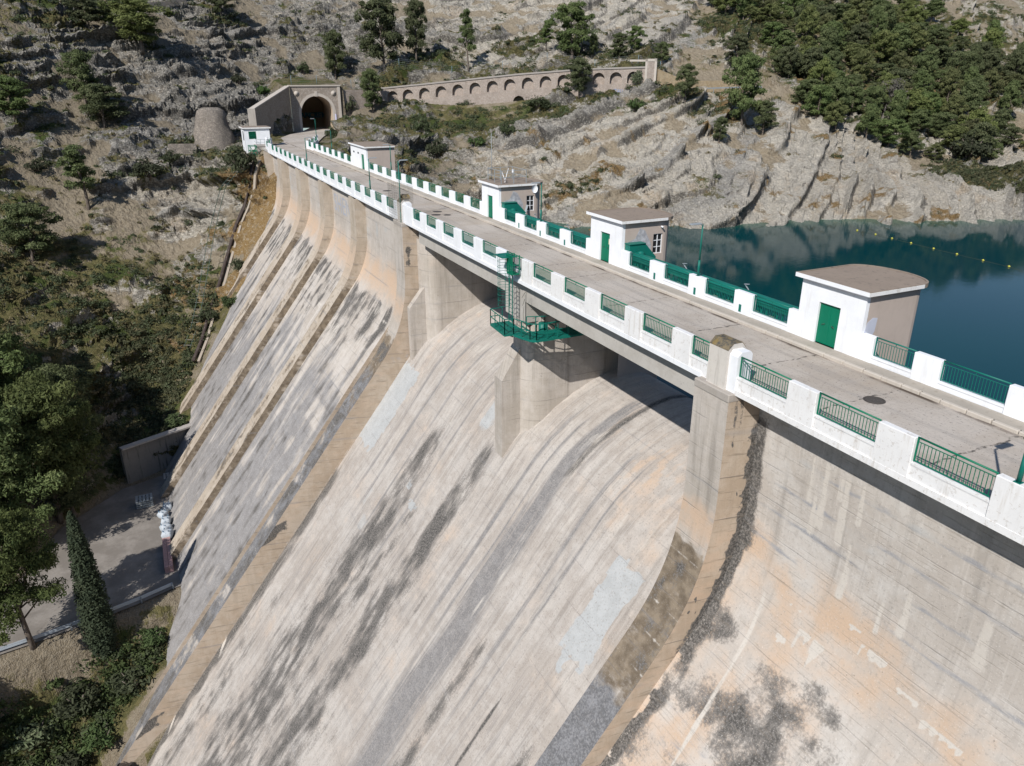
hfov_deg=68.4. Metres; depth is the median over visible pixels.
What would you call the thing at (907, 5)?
pine tree
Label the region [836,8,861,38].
pine tree
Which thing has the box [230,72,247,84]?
bush
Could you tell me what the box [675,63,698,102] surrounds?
pine tree
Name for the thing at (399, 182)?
street lamp
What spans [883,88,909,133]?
pine tree
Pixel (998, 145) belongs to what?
pine tree
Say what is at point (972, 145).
bush
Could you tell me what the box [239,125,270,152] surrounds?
guard hut
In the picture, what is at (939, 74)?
pine tree
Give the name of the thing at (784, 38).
pine tree
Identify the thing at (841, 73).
pine tree
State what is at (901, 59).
pine tree
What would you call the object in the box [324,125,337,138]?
bush
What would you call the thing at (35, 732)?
bush
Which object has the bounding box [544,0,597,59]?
pine tree
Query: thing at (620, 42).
pine tree
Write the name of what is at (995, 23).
pine tree
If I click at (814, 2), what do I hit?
pine tree
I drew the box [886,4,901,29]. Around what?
pine tree
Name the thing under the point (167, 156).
bush
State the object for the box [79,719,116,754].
bush
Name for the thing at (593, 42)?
pine tree
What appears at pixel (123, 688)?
bush
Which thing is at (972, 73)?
pine tree
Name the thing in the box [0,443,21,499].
pine tree
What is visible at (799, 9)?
pine tree
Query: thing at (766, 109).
pine tree
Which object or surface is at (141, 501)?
pallet stack
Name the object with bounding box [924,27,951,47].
pine tree
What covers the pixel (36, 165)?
bush
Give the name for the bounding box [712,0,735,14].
pine tree
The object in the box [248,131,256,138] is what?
window
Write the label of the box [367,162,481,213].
parapet
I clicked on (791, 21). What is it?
pine tree
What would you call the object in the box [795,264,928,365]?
valve house
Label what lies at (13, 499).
pine tree
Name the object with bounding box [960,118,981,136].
pine tree
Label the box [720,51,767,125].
pine tree
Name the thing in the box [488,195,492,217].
door
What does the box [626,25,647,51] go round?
pine tree
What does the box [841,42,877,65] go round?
pine tree
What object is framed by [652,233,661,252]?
window
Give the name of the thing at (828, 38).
pine tree
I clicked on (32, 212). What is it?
pine tree
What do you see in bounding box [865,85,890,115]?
pine tree
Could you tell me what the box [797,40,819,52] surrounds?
pine tree
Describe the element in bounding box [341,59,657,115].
arcade wall
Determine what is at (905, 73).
pine tree
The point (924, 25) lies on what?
pine tree
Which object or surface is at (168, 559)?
block stack
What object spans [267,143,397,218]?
parapet
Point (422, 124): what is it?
bush
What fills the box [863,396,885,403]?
manhole cover
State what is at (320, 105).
tunnel portal
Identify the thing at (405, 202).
pylon
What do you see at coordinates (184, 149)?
stone wall
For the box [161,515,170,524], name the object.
builders bag
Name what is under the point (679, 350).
parapet
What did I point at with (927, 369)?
parapet
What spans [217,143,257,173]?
bush
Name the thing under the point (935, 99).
pine tree
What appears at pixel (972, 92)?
pine tree
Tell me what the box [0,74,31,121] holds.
pine tree
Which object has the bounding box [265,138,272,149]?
railing
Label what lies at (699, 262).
street lamp
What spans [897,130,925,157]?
pine tree
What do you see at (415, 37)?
pine tree
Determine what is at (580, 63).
pine tree
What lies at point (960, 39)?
pine tree
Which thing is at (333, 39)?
pine tree
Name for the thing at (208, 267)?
funicular track
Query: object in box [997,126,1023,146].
pine tree
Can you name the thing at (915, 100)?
pine tree
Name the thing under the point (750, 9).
pine tree
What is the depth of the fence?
185.91 m
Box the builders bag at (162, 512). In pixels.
[157,509,168,518]
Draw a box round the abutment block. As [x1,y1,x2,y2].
[254,137,268,151]
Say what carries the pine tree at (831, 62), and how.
on the ground at (654, 154)
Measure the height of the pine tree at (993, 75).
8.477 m
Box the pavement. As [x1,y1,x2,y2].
[316,151,1023,430]
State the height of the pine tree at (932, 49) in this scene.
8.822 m
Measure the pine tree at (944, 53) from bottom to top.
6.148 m
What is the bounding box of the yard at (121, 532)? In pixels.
[0,475,181,654]
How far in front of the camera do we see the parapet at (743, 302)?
42.09 m
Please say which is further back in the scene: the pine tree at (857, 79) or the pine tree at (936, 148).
the pine tree at (857, 79)
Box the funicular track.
[184,167,248,346]
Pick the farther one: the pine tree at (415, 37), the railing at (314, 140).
the pine tree at (415, 37)
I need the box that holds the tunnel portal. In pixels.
[287,85,341,131]
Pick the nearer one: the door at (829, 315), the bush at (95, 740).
the door at (829, 315)
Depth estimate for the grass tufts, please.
135.49 m
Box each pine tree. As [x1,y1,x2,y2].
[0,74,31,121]
[0,202,63,261]
[0,318,38,403]
[0,370,102,523]
[0,404,66,527]
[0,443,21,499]
[0,507,68,650]
[17,362,104,451]
[26,456,104,517]
[54,49,100,104]
[56,144,95,209]
[61,0,104,29]
[78,82,129,128]
[96,0,112,24]
[97,0,174,54]
[206,0,235,15]
[322,29,346,79]
[353,0,405,73]
[359,68,382,112]
[402,0,427,60]
[456,8,476,71]
[538,20,554,50]
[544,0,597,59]
[564,56,592,98]
[589,33,598,55]
[609,32,631,58]
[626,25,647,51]
[652,41,668,64]
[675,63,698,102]
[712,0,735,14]
[712,116,728,142]
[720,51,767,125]
[723,33,751,62]
[736,0,756,19]
[742,4,758,17]
[750,0,762,8]
[752,2,788,23]
[752,99,779,134]
[757,0,779,14]
[759,21,786,44]
[766,49,782,70]
[767,30,797,55]
[771,54,805,76]
[776,19,793,30]
[778,45,802,78]
[781,0,806,17]
[788,16,796,28]
[789,78,825,104]
[793,2,816,35]
[795,1,820,41]
[796,46,828,74]
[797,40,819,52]
[797,47,810,78]
[801,0,823,6]
[801,84,835,118]
[807,56,836,85]
[814,12,835,36]
[814,26,840,55]
[816,5,837,24]
[818,77,854,105]
[819,20,850,51]
[819,53,836,77]
[820,68,853,88]
[822,100,849,130]
[824,0,835,4]
[825,2,853,20]
[827,50,845,70]
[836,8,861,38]
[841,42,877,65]
[845,22,872,47]
[846,0,872,15]
[846,73,864,87]
[847,86,866,115]
[850,48,875,80]
[853,15,868,26]
[855,102,882,137]
[862,0,875,9]
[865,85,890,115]
[866,3,897,31]
[866,63,898,81]
[868,0,898,13]
[868,5,887,43]
[868,118,910,146]
[869,29,899,62]
[876,70,905,110]
[881,68,916,83]
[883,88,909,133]
[884,79,914,102]
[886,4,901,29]
[886,49,915,70]
[889,22,913,55]
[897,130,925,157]
[898,0,919,16]
[899,5,930,23]
[900,21,930,56]
[903,87,932,121]
[907,54,938,87]
[907,108,934,130]
[911,21,933,44]
[911,69,935,92]
[913,44,941,69]
[919,92,942,116]
[923,0,947,21]
[923,142,947,158]
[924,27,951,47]
[927,111,957,139]
[929,69,947,88]
[931,97,947,112]
[935,45,958,64]
[939,67,964,100]
[939,124,970,150]
[942,94,970,121]
[944,50,978,82]
[947,18,971,35]
[949,35,969,50]
[955,121,999,158]
[957,106,999,135]
[958,81,989,116]
[959,65,983,93]
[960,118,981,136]
[964,43,984,71]
[967,77,990,95]
[969,41,993,59]
[978,47,1003,74]
[981,19,1006,45]
[981,27,1004,54]
[981,67,1004,100]
[985,138,1003,159]
[990,108,1015,130]
[996,79,1022,108]
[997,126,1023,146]
[999,73,1023,91]
[1002,48,1023,76]
[1014,42,1023,50]
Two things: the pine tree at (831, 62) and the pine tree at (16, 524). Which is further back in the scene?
the pine tree at (831, 62)
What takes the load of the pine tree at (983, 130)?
on the ground at (654, 154)
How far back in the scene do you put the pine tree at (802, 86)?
171.34 m
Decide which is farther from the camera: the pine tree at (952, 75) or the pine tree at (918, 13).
the pine tree at (918, 13)
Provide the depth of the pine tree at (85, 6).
161.51 m
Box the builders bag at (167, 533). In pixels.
[161,527,173,538]
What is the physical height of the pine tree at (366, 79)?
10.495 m
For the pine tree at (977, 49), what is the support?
on the ground at (654, 154)
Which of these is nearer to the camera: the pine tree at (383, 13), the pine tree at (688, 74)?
the pine tree at (688, 74)
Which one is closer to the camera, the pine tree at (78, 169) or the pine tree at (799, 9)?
the pine tree at (78, 169)
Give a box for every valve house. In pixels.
[348,141,396,174]
[478,133,542,305]
[586,207,672,378]
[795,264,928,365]
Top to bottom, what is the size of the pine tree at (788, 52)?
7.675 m
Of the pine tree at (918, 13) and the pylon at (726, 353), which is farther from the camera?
the pine tree at (918, 13)
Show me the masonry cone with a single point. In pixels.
(211, 127)
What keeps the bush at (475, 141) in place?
on the ground at (654, 154)
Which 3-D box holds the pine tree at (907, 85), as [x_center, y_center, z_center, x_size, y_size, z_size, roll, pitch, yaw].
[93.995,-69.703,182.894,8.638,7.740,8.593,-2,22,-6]
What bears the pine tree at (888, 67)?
on the ground at (654, 154)
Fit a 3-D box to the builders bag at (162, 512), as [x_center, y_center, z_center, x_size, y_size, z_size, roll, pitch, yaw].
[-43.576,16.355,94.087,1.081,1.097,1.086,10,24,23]
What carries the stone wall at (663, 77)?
on the ground at (654, 154)
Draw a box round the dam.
[115,145,1023,765]
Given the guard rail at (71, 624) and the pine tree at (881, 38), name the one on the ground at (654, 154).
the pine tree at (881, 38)
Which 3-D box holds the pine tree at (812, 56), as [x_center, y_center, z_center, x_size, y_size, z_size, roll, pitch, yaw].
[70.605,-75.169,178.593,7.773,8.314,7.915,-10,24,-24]
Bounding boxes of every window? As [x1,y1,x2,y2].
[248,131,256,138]
[527,195,533,210]
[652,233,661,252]
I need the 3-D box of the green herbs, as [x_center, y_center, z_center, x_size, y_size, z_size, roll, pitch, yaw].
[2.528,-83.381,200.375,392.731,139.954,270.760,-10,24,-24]
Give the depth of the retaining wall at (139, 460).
103.36 m
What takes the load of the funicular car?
on the ground at (654, 154)
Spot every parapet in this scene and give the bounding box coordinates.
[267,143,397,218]
[306,141,351,164]
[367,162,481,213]
[404,205,709,377]
[499,208,589,255]
[621,250,798,333]
[735,357,1023,545]
[857,333,1023,421]
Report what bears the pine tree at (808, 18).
on the ground at (654, 154)
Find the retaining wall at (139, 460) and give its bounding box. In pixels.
[119,423,190,483]
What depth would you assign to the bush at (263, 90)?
179.33 m
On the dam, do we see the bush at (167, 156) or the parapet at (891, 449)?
the parapet at (891, 449)
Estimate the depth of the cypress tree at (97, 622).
72.92 m
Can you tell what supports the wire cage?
on the dam
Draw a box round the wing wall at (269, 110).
[247,86,292,134]
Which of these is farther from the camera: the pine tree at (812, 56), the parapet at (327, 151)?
the pine tree at (812, 56)
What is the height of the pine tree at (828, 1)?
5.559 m
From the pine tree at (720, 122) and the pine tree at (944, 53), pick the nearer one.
the pine tree at (720, 122)
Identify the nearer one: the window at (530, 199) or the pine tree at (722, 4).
the window at (530, 199)
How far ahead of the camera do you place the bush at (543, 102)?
169.04 m
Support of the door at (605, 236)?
in the valve house at (617, 231)
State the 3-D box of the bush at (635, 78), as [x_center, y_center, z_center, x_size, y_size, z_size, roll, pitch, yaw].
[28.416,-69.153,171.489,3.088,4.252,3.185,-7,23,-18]
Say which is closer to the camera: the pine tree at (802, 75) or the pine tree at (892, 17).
the pine tree at (802, 75)
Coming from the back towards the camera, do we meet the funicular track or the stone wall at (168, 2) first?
the stone wall at (168, 2)
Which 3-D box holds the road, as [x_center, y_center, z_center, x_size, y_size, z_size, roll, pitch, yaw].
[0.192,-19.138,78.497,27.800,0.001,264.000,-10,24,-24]
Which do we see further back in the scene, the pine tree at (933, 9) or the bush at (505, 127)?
the pine tree at (933, 9)
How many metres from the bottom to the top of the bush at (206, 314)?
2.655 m
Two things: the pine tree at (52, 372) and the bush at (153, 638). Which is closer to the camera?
the bush at (153, 638)
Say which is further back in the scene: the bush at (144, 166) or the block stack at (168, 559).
the bush at (144, 166)
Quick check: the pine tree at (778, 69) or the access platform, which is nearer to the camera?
the access platform
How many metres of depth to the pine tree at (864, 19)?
207.41 m
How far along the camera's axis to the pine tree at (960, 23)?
219.66 m
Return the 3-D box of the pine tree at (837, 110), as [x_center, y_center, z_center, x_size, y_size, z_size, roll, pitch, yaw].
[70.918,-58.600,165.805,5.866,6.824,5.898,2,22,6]
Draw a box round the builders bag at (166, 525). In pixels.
[159,521,172,531]
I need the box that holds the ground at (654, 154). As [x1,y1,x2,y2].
[0,0,1023,765]
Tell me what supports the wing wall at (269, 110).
on the ground at (654, 154)
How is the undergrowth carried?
on the ground at (654, 154)
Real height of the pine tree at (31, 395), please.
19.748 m
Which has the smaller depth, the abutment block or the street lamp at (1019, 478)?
the street lamp at (1019, 478)
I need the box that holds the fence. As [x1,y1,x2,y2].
[290,54,682,86]
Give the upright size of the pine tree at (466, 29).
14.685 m
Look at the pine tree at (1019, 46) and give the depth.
207.53 m
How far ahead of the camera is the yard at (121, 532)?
86.16 m
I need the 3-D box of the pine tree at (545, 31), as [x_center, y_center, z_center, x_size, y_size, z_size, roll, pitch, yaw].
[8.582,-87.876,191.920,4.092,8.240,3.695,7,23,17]
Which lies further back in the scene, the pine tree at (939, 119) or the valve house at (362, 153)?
the pine tree at (939, 119)
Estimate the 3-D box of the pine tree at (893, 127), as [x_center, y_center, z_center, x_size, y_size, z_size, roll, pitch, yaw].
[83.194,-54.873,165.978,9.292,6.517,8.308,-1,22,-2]
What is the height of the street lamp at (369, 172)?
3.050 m
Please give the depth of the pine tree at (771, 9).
205.54 m
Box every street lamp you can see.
[368,157,376,188]
[398,159,406,219]
[531,182,542,221]
[689,223,703,275]
[1013,454,1023,484]
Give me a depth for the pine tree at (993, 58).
198.60 m
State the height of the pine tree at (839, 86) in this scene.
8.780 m
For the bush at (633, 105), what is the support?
on the ground at (654, 154)
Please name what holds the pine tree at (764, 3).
on the ground at (654, 154)
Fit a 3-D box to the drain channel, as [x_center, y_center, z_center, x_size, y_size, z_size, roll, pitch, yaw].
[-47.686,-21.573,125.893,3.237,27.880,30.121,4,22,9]
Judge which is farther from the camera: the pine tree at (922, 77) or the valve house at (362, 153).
the pine tree at (922, 77)
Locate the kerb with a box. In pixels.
[313,150,1023,436]
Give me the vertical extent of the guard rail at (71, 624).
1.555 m
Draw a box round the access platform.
[490,253,583,342]
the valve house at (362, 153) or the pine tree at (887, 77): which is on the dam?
the valve house at (362, 153)
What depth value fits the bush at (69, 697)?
73.71 m
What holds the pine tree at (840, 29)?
on the ground at (654, 154)
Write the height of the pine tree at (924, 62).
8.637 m
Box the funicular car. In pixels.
[248,145,257,155]
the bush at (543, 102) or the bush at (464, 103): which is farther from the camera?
the bush at (464, 103)
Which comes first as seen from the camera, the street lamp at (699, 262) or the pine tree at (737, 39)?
the street lamp at (699, 262)
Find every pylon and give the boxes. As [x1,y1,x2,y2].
[397,198,411,222]
[706,334,752,393]
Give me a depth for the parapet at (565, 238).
58.50 m
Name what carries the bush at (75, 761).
on the ground at (654, 154)
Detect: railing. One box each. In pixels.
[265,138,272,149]
[307,135,317,143]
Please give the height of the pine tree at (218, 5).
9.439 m
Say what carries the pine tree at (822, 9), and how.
on the ground at (654, 154)
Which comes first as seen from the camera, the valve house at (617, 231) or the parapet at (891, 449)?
the parapet at (891, 449)
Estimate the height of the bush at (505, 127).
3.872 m
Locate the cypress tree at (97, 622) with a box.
[66,510,118,659]
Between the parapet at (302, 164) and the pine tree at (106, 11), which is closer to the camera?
the parapet at (302, 164)
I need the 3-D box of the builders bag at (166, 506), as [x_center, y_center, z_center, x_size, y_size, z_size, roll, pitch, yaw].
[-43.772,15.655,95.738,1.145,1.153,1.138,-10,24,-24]
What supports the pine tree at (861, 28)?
on the ground at (654, 154)
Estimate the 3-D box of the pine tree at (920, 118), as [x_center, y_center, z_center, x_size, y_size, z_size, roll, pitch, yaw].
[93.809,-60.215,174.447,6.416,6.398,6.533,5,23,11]
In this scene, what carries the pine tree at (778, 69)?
on the ground at (654, 154)
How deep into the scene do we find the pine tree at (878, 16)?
201.18 m
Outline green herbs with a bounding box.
[102,0,1023,687]
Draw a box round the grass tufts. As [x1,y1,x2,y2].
[0,0,1023,765]
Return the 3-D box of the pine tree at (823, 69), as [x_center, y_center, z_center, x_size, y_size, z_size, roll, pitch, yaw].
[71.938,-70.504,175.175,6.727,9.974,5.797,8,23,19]
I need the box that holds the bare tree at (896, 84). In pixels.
[879,78,909,118]
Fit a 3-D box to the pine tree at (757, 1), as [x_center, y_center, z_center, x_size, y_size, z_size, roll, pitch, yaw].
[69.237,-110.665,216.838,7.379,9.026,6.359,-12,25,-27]
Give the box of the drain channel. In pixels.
[191,159,260,362]
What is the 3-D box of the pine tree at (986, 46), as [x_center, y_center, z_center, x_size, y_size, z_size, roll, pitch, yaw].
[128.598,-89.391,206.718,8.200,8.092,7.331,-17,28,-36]
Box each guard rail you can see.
[0,582,173,650]
[707,86,761,92]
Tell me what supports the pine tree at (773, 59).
on the ground at (654, 154)
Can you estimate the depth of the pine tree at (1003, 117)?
178.78 m
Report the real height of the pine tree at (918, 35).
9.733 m
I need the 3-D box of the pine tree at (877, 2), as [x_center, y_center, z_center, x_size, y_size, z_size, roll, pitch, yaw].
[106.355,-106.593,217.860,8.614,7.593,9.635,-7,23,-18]
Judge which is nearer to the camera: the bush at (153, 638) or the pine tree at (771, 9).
the bush at (153, 638)
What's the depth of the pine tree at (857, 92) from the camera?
172.99 m
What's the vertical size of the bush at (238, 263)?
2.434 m
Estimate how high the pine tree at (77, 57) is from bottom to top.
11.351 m
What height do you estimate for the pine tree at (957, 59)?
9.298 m
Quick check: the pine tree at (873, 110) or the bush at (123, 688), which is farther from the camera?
the pine tree at (873, 110)
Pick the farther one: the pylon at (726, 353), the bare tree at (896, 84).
the bare tree at (896, 84)
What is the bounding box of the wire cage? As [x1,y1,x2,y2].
[387,182,412,222]
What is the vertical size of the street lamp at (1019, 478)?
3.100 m
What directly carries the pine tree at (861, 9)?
on the ground at (654, 154)
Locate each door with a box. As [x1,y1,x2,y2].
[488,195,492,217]
[601,232,609,261]
[815,302,840,347]
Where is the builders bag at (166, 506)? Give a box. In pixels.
[162,500,171,510]
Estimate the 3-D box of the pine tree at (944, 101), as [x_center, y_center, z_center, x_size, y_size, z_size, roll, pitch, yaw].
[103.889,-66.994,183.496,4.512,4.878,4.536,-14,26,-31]
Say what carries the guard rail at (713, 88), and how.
on the ground at (654, 154)
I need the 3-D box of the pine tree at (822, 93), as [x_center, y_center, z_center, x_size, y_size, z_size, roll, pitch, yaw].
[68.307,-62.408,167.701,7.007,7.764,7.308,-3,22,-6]
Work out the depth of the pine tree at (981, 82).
182.94 m
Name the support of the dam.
on the ground at (654, 154)
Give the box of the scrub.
[0,0,1023,765]
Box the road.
[275,127,1023,495]
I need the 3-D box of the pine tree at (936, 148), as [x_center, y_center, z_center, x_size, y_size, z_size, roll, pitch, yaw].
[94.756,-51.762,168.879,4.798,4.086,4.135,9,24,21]
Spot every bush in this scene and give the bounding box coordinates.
[11,718,58,754]
[23,157,48,171]
[45,748,94,765]
[51,677,101,719]
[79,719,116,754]
[105,664,152,698]
[131,156,166,180]
[141,625,166,647]
[162,150,179,161]
[164,412,186,427]
[198,306,219,320]
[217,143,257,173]
[219,295,236,306]
[227,258,244,270]
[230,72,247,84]
[257,86,269,94]
[295,60,309,74]
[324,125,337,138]
[344,96,357,115]
[413,116,430,132]
[425,135,449,158]
[455,100,473,105]
[466,136,485,146]
[498,120,515,136]
[523,95,550,109]
[626,97,643,111]
[630,69,642,84]
[949,131,994,158]
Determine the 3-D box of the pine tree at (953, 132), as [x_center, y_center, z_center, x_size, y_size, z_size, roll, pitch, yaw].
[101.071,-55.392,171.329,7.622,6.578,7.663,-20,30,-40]
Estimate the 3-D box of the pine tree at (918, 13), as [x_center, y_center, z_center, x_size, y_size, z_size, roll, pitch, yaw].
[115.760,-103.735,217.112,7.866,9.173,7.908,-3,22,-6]
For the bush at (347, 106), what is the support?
on the ground at (654, 154)
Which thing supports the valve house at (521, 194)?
on the dam
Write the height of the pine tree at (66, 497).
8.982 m
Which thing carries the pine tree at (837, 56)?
on the ground at (654, 154)
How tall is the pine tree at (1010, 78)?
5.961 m
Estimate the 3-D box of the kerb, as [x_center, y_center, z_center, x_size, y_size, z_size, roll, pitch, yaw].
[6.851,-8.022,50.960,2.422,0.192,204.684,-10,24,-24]
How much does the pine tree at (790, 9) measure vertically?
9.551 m
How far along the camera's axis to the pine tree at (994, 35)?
209.81 m
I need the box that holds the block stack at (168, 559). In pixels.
[162,537,173,572]
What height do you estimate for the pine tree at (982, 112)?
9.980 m
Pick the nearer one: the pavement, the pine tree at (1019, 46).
the pavement
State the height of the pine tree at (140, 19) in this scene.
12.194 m
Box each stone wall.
[104,0,186,7]
[168,144,197,154]
[657,69,748,91]
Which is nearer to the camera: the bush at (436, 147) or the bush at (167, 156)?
the bush at (167, 156)
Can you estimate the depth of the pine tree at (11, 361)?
94.04 m
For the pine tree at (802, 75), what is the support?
on the ground at (654, 154)
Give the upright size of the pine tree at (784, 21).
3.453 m
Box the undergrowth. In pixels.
[0,547,164,765]
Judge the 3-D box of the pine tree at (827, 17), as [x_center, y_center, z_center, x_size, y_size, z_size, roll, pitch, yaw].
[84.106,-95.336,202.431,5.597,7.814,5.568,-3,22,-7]
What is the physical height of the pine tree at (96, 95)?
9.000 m
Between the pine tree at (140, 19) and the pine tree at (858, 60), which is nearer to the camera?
the pine tree at (140, 19)
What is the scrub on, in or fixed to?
on the ground at (654, 154)
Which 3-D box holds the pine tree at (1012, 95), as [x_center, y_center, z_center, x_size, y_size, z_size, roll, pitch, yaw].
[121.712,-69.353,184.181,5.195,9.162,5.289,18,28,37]
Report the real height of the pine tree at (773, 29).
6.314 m
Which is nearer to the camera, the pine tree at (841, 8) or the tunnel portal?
the tunnel portal
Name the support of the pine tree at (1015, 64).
on the ground at (654, 154)
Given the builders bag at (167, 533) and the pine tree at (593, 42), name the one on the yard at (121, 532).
the builders bag at (167, 533)
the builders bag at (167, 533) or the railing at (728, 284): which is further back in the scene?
the builders bag at (167, 533)
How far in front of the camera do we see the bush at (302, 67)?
193.24 m
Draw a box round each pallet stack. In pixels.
[135,493,153,508]
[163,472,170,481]
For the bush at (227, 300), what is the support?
on the ground at (654, 154)
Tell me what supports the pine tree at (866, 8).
on the ground at (654, 154)
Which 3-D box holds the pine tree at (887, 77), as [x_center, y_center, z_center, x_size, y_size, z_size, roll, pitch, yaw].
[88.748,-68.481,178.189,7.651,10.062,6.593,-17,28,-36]
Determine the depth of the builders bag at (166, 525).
90.96 m
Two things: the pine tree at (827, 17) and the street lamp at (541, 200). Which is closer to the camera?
the street lamp at (541, 200)
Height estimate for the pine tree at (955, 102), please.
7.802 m
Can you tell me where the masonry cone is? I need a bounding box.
[193,107,235,151]
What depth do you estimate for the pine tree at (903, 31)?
197.41 m
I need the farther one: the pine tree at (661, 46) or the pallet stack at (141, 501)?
the pine tree at (661, 46)
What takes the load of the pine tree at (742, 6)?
on the ground at (654, 154)

